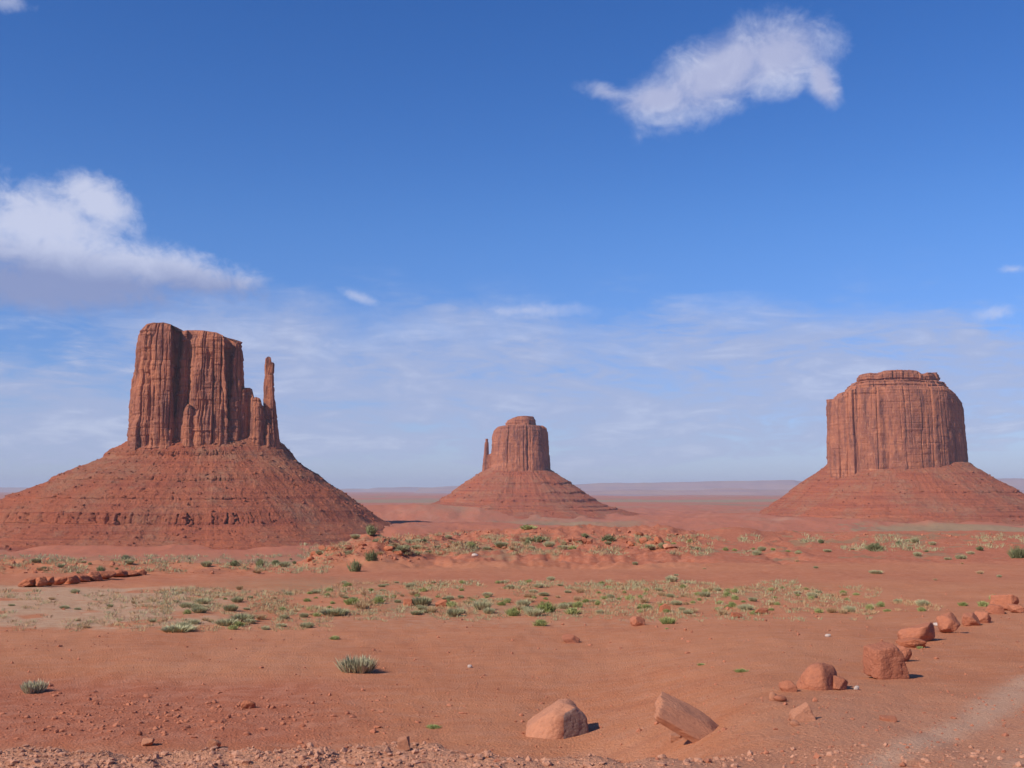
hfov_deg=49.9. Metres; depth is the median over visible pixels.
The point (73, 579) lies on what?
ledge block
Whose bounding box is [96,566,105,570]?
dark bush
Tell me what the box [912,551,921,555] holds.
sagebrush
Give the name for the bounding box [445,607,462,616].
sagebrush
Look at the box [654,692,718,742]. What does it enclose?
boulder
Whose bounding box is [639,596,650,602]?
dry grass tuft
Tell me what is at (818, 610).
green shrub
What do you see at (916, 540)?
sagebrush
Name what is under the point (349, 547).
outcrop block
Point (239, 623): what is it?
green shrub
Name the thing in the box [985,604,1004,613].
boulder
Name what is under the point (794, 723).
rock
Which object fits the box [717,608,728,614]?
dry grass tuft
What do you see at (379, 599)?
green shrub
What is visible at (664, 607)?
rock
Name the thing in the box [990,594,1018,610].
boulder
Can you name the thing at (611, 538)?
dark bush
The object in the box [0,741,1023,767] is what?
gravel
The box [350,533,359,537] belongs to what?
sagebrush
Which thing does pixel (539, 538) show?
dark bush
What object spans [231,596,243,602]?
sagebrush
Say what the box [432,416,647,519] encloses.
sandstone butte
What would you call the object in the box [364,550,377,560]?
dark bush
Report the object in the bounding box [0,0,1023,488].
sky
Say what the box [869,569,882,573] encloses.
sagebrush
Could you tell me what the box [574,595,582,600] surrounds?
dry grass tuft
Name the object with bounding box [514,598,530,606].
sagebrush
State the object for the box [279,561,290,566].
sagebrush
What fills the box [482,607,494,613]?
sagebrush
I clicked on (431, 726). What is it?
green shrub
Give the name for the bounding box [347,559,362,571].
dark bush
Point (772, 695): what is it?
rock
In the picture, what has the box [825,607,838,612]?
dry grass tuft
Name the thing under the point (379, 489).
hills
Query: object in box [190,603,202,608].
sagebrush
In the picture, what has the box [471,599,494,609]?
sagebrush
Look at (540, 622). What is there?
green shrub
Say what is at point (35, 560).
sagebrush
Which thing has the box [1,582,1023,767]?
pebbles
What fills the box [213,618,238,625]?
sagebrush
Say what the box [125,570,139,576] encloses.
ledge block
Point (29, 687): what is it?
sagebrush
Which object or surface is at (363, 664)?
sagebrush
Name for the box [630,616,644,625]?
rock
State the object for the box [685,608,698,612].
dry grass tuft
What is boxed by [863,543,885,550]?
dark bush
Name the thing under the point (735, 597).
green shrub
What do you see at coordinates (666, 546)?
rock
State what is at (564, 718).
boulder
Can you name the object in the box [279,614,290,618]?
sagebrush
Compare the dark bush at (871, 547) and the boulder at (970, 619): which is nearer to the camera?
the boulder at (970, 619)
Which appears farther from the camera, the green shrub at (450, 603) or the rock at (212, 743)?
the green shrub at (450, 603)
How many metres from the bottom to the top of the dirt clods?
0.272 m
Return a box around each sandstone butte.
[0,322,390,551]
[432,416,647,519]
[759,370,1023,525]
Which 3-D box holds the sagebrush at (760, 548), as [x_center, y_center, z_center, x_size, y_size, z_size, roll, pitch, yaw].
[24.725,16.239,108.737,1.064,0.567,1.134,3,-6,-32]
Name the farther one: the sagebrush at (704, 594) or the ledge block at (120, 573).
the ledge block at (120, 573)
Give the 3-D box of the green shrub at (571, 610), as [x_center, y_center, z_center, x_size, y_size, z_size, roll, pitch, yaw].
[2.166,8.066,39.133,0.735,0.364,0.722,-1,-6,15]
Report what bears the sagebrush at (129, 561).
on the ground at (620, 690)
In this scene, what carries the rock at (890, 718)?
on the ground at (620, 690)
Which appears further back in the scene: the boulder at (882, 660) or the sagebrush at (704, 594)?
the sagebrush at (704, 594)
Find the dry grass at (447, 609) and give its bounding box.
[0,533,945,631]
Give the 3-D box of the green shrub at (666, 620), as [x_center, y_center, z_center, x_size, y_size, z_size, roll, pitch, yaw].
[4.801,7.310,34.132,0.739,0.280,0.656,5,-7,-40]
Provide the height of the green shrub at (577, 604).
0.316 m
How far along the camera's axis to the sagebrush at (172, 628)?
33.53 m
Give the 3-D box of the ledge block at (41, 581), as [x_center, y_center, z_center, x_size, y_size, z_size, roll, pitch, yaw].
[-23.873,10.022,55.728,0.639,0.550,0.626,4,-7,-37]
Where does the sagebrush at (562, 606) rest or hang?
on the ground at (620, 690)
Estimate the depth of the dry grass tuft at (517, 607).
41.00 m
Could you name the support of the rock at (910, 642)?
on the ground at (620, 690)
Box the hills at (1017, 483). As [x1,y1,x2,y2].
[415,478,1023,492]
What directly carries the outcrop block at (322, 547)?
on the ground at (620, 690)
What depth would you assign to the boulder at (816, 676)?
15.76 m
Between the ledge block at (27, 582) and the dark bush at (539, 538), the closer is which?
the ledge block at (27, 582)
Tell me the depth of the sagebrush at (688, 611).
38.43 m
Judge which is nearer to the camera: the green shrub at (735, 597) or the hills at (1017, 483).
the green shrub at (735, 597)
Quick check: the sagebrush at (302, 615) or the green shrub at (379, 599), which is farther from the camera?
the green shrub at (379, 599)
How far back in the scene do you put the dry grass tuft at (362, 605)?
41.75 m
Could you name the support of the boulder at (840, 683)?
on the ground at (620, 690)
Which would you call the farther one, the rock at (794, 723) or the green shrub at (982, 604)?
the green shrub at (982, 604)
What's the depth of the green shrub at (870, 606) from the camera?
38.43 m
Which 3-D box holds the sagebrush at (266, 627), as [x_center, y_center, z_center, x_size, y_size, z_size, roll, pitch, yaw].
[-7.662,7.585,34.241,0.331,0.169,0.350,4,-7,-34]
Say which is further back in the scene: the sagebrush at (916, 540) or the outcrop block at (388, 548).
the sagebrush at (916, 540)
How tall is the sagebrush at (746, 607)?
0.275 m
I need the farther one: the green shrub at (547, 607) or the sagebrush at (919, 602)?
the sagebrush at (919, 602)
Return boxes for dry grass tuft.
[252,568,263,573]
[255,613,267,619]
[354,601,369,608]
[358,598,374,604]
[408,590,419,594]
[422,606,438,612]
[512,604,524,609]
[525,592,535,597]
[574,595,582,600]
[576,587,584,592]
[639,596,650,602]
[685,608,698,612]
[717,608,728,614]
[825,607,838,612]
[837,607,849,613]
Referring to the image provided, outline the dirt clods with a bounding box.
[0,688,501,743]
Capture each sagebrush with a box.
[20,678,49,693]
[31,558,41,562]
[70,589,80,592]
[124,559,134,563]
[156,623,199,632]
[176,620,192,625]
[179,602,192,607]
[187,619,199,624]
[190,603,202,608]
[191,606,207,612]
[196,597,210,603]
[200,560,212,566]
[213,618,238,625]
[222,603,238,610]
[230,612,257,621]
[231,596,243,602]
[244,618,255,623]
[261,625,269,629]
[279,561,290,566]
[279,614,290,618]
[299,612,308,617]
[299,621,315,628]
[317,607,351,615]
[334,654,379,673]
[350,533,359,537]
[394,545,409,550]
[410,610,421,614]
[412,594,434,605]
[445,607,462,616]
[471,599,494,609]
[482,592,493,596]
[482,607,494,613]
[494,541,507,546]
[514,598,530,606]
[525,607,543,615]
[532,583,543,587]
[538,591,548,595]
[543,541,555,546]
[556,602,569,608]
[644,544,655,548]
[665,574,678,581]
[668,600,682,604]
[682,609,692,613]
[699,591,710,596]
[737,604,753,610]
[747,597,758,601]
[758,546,765,550]
[805,591,818,597]
[843,605,855,611]
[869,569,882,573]
[909,537,918,542]
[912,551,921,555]
[915,599,929,605]
[955,554,967,558]
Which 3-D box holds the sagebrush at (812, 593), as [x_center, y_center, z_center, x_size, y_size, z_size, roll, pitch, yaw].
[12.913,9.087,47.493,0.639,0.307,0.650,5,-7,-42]
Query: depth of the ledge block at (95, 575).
63.55 m
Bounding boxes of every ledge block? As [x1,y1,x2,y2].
[18,577,36,586]
[34,576,47,586]
[45,576,54,585]
[53,577,67,584]
[64,575,80,583]
[73,573,90,581]
[87,571,102,580]
[99,570,115,578]
[114,569,126,576]
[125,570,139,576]
[135,569,146,574]
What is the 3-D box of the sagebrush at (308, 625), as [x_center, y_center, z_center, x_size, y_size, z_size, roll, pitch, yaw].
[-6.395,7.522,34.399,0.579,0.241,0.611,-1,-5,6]
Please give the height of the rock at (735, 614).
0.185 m
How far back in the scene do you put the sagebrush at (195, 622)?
35.77 m
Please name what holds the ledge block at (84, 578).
on the ground at (620, 690)
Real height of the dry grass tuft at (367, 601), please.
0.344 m
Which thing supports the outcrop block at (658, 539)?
on the ground at (620, 690)
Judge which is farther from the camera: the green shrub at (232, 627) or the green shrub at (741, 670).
the green shrub at (232, 627)
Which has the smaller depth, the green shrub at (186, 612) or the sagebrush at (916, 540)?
the green shrub at (186, 612)
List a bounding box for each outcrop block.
[318,545,325,550]
[341,545,351,549]
[384,546,392,550]
[581,537,586,543]
[639,537,646,543]
[654,536,662,543]
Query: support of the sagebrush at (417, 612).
on the ground at (620, 690)
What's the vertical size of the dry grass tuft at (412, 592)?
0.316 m
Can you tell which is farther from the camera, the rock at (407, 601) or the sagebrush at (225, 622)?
the rock at (407, 601)
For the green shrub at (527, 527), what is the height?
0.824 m
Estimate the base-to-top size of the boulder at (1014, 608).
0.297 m
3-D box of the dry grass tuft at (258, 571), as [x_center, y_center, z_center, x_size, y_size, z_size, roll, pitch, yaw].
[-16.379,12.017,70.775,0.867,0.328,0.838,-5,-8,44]
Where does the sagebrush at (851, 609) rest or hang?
on the ground at (620, 690)
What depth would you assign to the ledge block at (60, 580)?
59.08 m
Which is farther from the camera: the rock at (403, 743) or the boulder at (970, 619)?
the boulder at (970, 619)
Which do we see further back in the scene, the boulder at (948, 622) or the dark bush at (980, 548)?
the dark bush at (980, 548)
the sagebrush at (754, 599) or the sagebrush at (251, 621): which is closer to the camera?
the sagebrush at (251, 621)
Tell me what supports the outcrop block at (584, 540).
on the ground at (620, 690)
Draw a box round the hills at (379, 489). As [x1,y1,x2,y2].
[0,486,458,491]
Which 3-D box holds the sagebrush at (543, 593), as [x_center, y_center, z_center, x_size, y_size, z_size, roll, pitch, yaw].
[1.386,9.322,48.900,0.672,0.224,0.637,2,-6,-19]
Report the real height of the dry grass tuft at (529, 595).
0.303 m
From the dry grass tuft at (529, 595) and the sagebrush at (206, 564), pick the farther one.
the sagebrush at (206, 564)
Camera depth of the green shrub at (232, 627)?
34.11 m
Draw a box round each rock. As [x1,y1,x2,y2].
[141,738,154,745]
[207,739,220,748]
[240,700,255,708]
[397,736,409,750]
[403,599,411,605]
[435,599,446,606]
[562,634,579,642]
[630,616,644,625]
[659,604,670,611]
[663,544,676,549]
[669,733,681,741]
[731,612,742,617]
[755,608,767,613]
[769,692,776,700]
[773,695,786,701]
[779,680,797,691]
[789,702,815,721]
[790,720,799,725]
[879,715,896,721]
[895,637,926,647]
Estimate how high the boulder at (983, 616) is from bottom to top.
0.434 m
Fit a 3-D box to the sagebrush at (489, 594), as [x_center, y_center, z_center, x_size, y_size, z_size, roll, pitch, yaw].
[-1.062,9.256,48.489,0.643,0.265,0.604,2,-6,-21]
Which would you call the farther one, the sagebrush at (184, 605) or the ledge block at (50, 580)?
the ledge block at (50, 580)
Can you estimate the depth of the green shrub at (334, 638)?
30.99 m
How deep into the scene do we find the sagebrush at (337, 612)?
39.39 m
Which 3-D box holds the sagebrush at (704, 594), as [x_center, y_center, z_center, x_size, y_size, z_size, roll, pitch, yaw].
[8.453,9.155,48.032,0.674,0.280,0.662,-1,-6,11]
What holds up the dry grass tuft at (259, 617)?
on the ground at (620, 690)
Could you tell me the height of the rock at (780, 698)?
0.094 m
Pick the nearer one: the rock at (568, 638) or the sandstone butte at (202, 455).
the rock at (568, 638)
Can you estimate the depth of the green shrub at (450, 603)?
42.62 m
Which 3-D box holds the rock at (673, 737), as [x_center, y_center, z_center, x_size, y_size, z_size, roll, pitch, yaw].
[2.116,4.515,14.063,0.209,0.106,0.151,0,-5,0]
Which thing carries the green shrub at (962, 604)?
on the ground at (620, 690)
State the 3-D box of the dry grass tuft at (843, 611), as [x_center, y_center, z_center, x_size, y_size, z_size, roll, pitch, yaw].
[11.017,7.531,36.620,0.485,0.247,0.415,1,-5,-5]
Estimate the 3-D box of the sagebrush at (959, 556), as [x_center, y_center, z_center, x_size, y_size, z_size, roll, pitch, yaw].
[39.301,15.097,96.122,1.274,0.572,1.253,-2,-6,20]
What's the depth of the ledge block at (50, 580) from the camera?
56.69 m
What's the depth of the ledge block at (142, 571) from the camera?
68.12 m
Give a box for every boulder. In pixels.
[525,698,588,738]
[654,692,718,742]
[796,663,836,689]
[833,675,847,689]
[863,641,909,679]
[897,622,934,641]
[897,645,911,661]
[936,612,960,632]
[961,613,980,625]
[974,611,990,622]
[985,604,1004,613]
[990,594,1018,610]
[1006,604,1023,612]
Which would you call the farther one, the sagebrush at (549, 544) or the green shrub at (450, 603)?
the sagebrush at (549, 544)
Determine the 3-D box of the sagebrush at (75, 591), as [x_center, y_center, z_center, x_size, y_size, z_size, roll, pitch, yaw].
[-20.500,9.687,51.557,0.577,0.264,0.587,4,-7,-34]
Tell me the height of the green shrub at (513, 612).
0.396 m
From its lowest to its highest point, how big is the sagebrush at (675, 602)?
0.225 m
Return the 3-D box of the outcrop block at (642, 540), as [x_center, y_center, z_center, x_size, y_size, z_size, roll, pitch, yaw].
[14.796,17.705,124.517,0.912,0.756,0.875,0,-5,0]
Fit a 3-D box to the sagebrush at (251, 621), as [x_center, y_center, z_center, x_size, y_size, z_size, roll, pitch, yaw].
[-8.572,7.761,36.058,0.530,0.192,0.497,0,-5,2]
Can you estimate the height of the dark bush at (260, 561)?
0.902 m
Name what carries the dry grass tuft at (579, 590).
on the ground at (620, 690)
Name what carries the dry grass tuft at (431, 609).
on the ground at (620, 690)
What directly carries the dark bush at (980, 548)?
on the ground at (620, 690)
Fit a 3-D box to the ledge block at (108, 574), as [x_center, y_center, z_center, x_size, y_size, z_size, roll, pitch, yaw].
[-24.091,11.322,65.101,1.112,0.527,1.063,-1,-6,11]
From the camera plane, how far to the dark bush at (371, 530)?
100.47 m
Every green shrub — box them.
[183,609,190,613]
[228,624,238,629]
[233,621,245,626]
[329,635,339,639]
[344,597,360,604]
[371,597,384,603]
[419,587,428,591]
[426,723,442,728]
[446,601,456,606]
[505,608,520,615]
[519,524,536,529]
[533,618,549,625]
[534,601,556,612]
[562,606,581,614]
[572,600,582,607]
[658,616,677,623]
[727,601,736,606]
[731,595,738,599]
[733,669,748,672]
[813,608,823,612]
[866,604,873,609]
[958,602,967,605]
[977,601,988,606]
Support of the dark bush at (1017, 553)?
on the ground at (620, 690)
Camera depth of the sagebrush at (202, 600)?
44.48 m
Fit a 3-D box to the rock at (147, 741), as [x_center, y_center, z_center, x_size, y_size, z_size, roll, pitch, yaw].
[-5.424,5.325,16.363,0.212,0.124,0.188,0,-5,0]
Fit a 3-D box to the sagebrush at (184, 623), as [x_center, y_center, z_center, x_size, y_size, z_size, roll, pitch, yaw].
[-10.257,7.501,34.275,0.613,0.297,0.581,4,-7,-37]
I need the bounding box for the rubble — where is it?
[2,528,1022,621]
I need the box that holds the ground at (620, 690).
[0,492,1023,767]
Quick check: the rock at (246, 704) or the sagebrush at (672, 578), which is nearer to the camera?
the rock at (246, 704)
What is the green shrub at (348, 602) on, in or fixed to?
on the ground at (620, 690)
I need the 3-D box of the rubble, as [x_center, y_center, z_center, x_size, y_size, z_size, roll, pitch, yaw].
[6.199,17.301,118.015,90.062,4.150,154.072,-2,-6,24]
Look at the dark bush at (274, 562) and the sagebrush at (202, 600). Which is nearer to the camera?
the sagebrush at (202, 600)
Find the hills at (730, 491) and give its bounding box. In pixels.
[584,488,1023,495]
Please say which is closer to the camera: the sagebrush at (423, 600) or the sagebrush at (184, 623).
the sagebrush at (184, 623)
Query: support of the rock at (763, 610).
on the ground at (620, 690)
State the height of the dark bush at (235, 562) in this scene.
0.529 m
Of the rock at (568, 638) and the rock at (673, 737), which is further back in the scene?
the rock at (568, 638)
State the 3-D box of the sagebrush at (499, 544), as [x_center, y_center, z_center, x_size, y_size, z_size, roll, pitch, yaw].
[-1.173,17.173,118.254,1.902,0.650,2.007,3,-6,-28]
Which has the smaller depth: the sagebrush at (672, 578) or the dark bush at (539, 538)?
the sagebrush at (672, 578)
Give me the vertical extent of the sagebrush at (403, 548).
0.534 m
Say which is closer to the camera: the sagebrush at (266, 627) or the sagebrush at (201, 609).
the sagebrush at (266, 627)
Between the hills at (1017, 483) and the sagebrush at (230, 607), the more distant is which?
the hills at (1017, 483)
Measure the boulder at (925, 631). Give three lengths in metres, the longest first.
0.951 x 0.652 x 0.407 m
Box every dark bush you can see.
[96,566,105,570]
[230,560,239,565]
[255,557,264,566]
[271,560,280,564]
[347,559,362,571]
[364,524,378,535]
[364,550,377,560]
[529,535,549,542]
[600,534,618,541]
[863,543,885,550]
[974,545,983,550]
[1007,544,1023,558]
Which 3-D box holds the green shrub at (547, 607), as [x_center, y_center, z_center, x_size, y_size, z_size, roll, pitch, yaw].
[1.200,8.067,39.835,0.915,0.511,0.846,1,-6,-13]
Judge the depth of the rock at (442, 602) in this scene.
43.02 m
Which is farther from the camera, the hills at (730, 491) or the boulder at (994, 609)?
the hills at (730, 491)
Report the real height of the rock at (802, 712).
0.198 m
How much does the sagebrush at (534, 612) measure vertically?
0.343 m
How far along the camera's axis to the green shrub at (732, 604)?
40.48 m
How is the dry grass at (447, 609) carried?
on the ground at (620, 690)
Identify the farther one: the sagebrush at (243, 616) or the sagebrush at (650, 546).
the sagebrush at (650, 546)
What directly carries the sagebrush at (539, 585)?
on the ground at (620, 690)
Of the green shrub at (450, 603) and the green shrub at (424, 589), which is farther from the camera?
the green shrub at (424, 589)
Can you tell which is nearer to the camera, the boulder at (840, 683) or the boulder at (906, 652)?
the boulder at (840, 683)
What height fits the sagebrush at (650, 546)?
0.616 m
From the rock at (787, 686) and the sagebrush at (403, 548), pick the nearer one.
the rock at (787, 686)

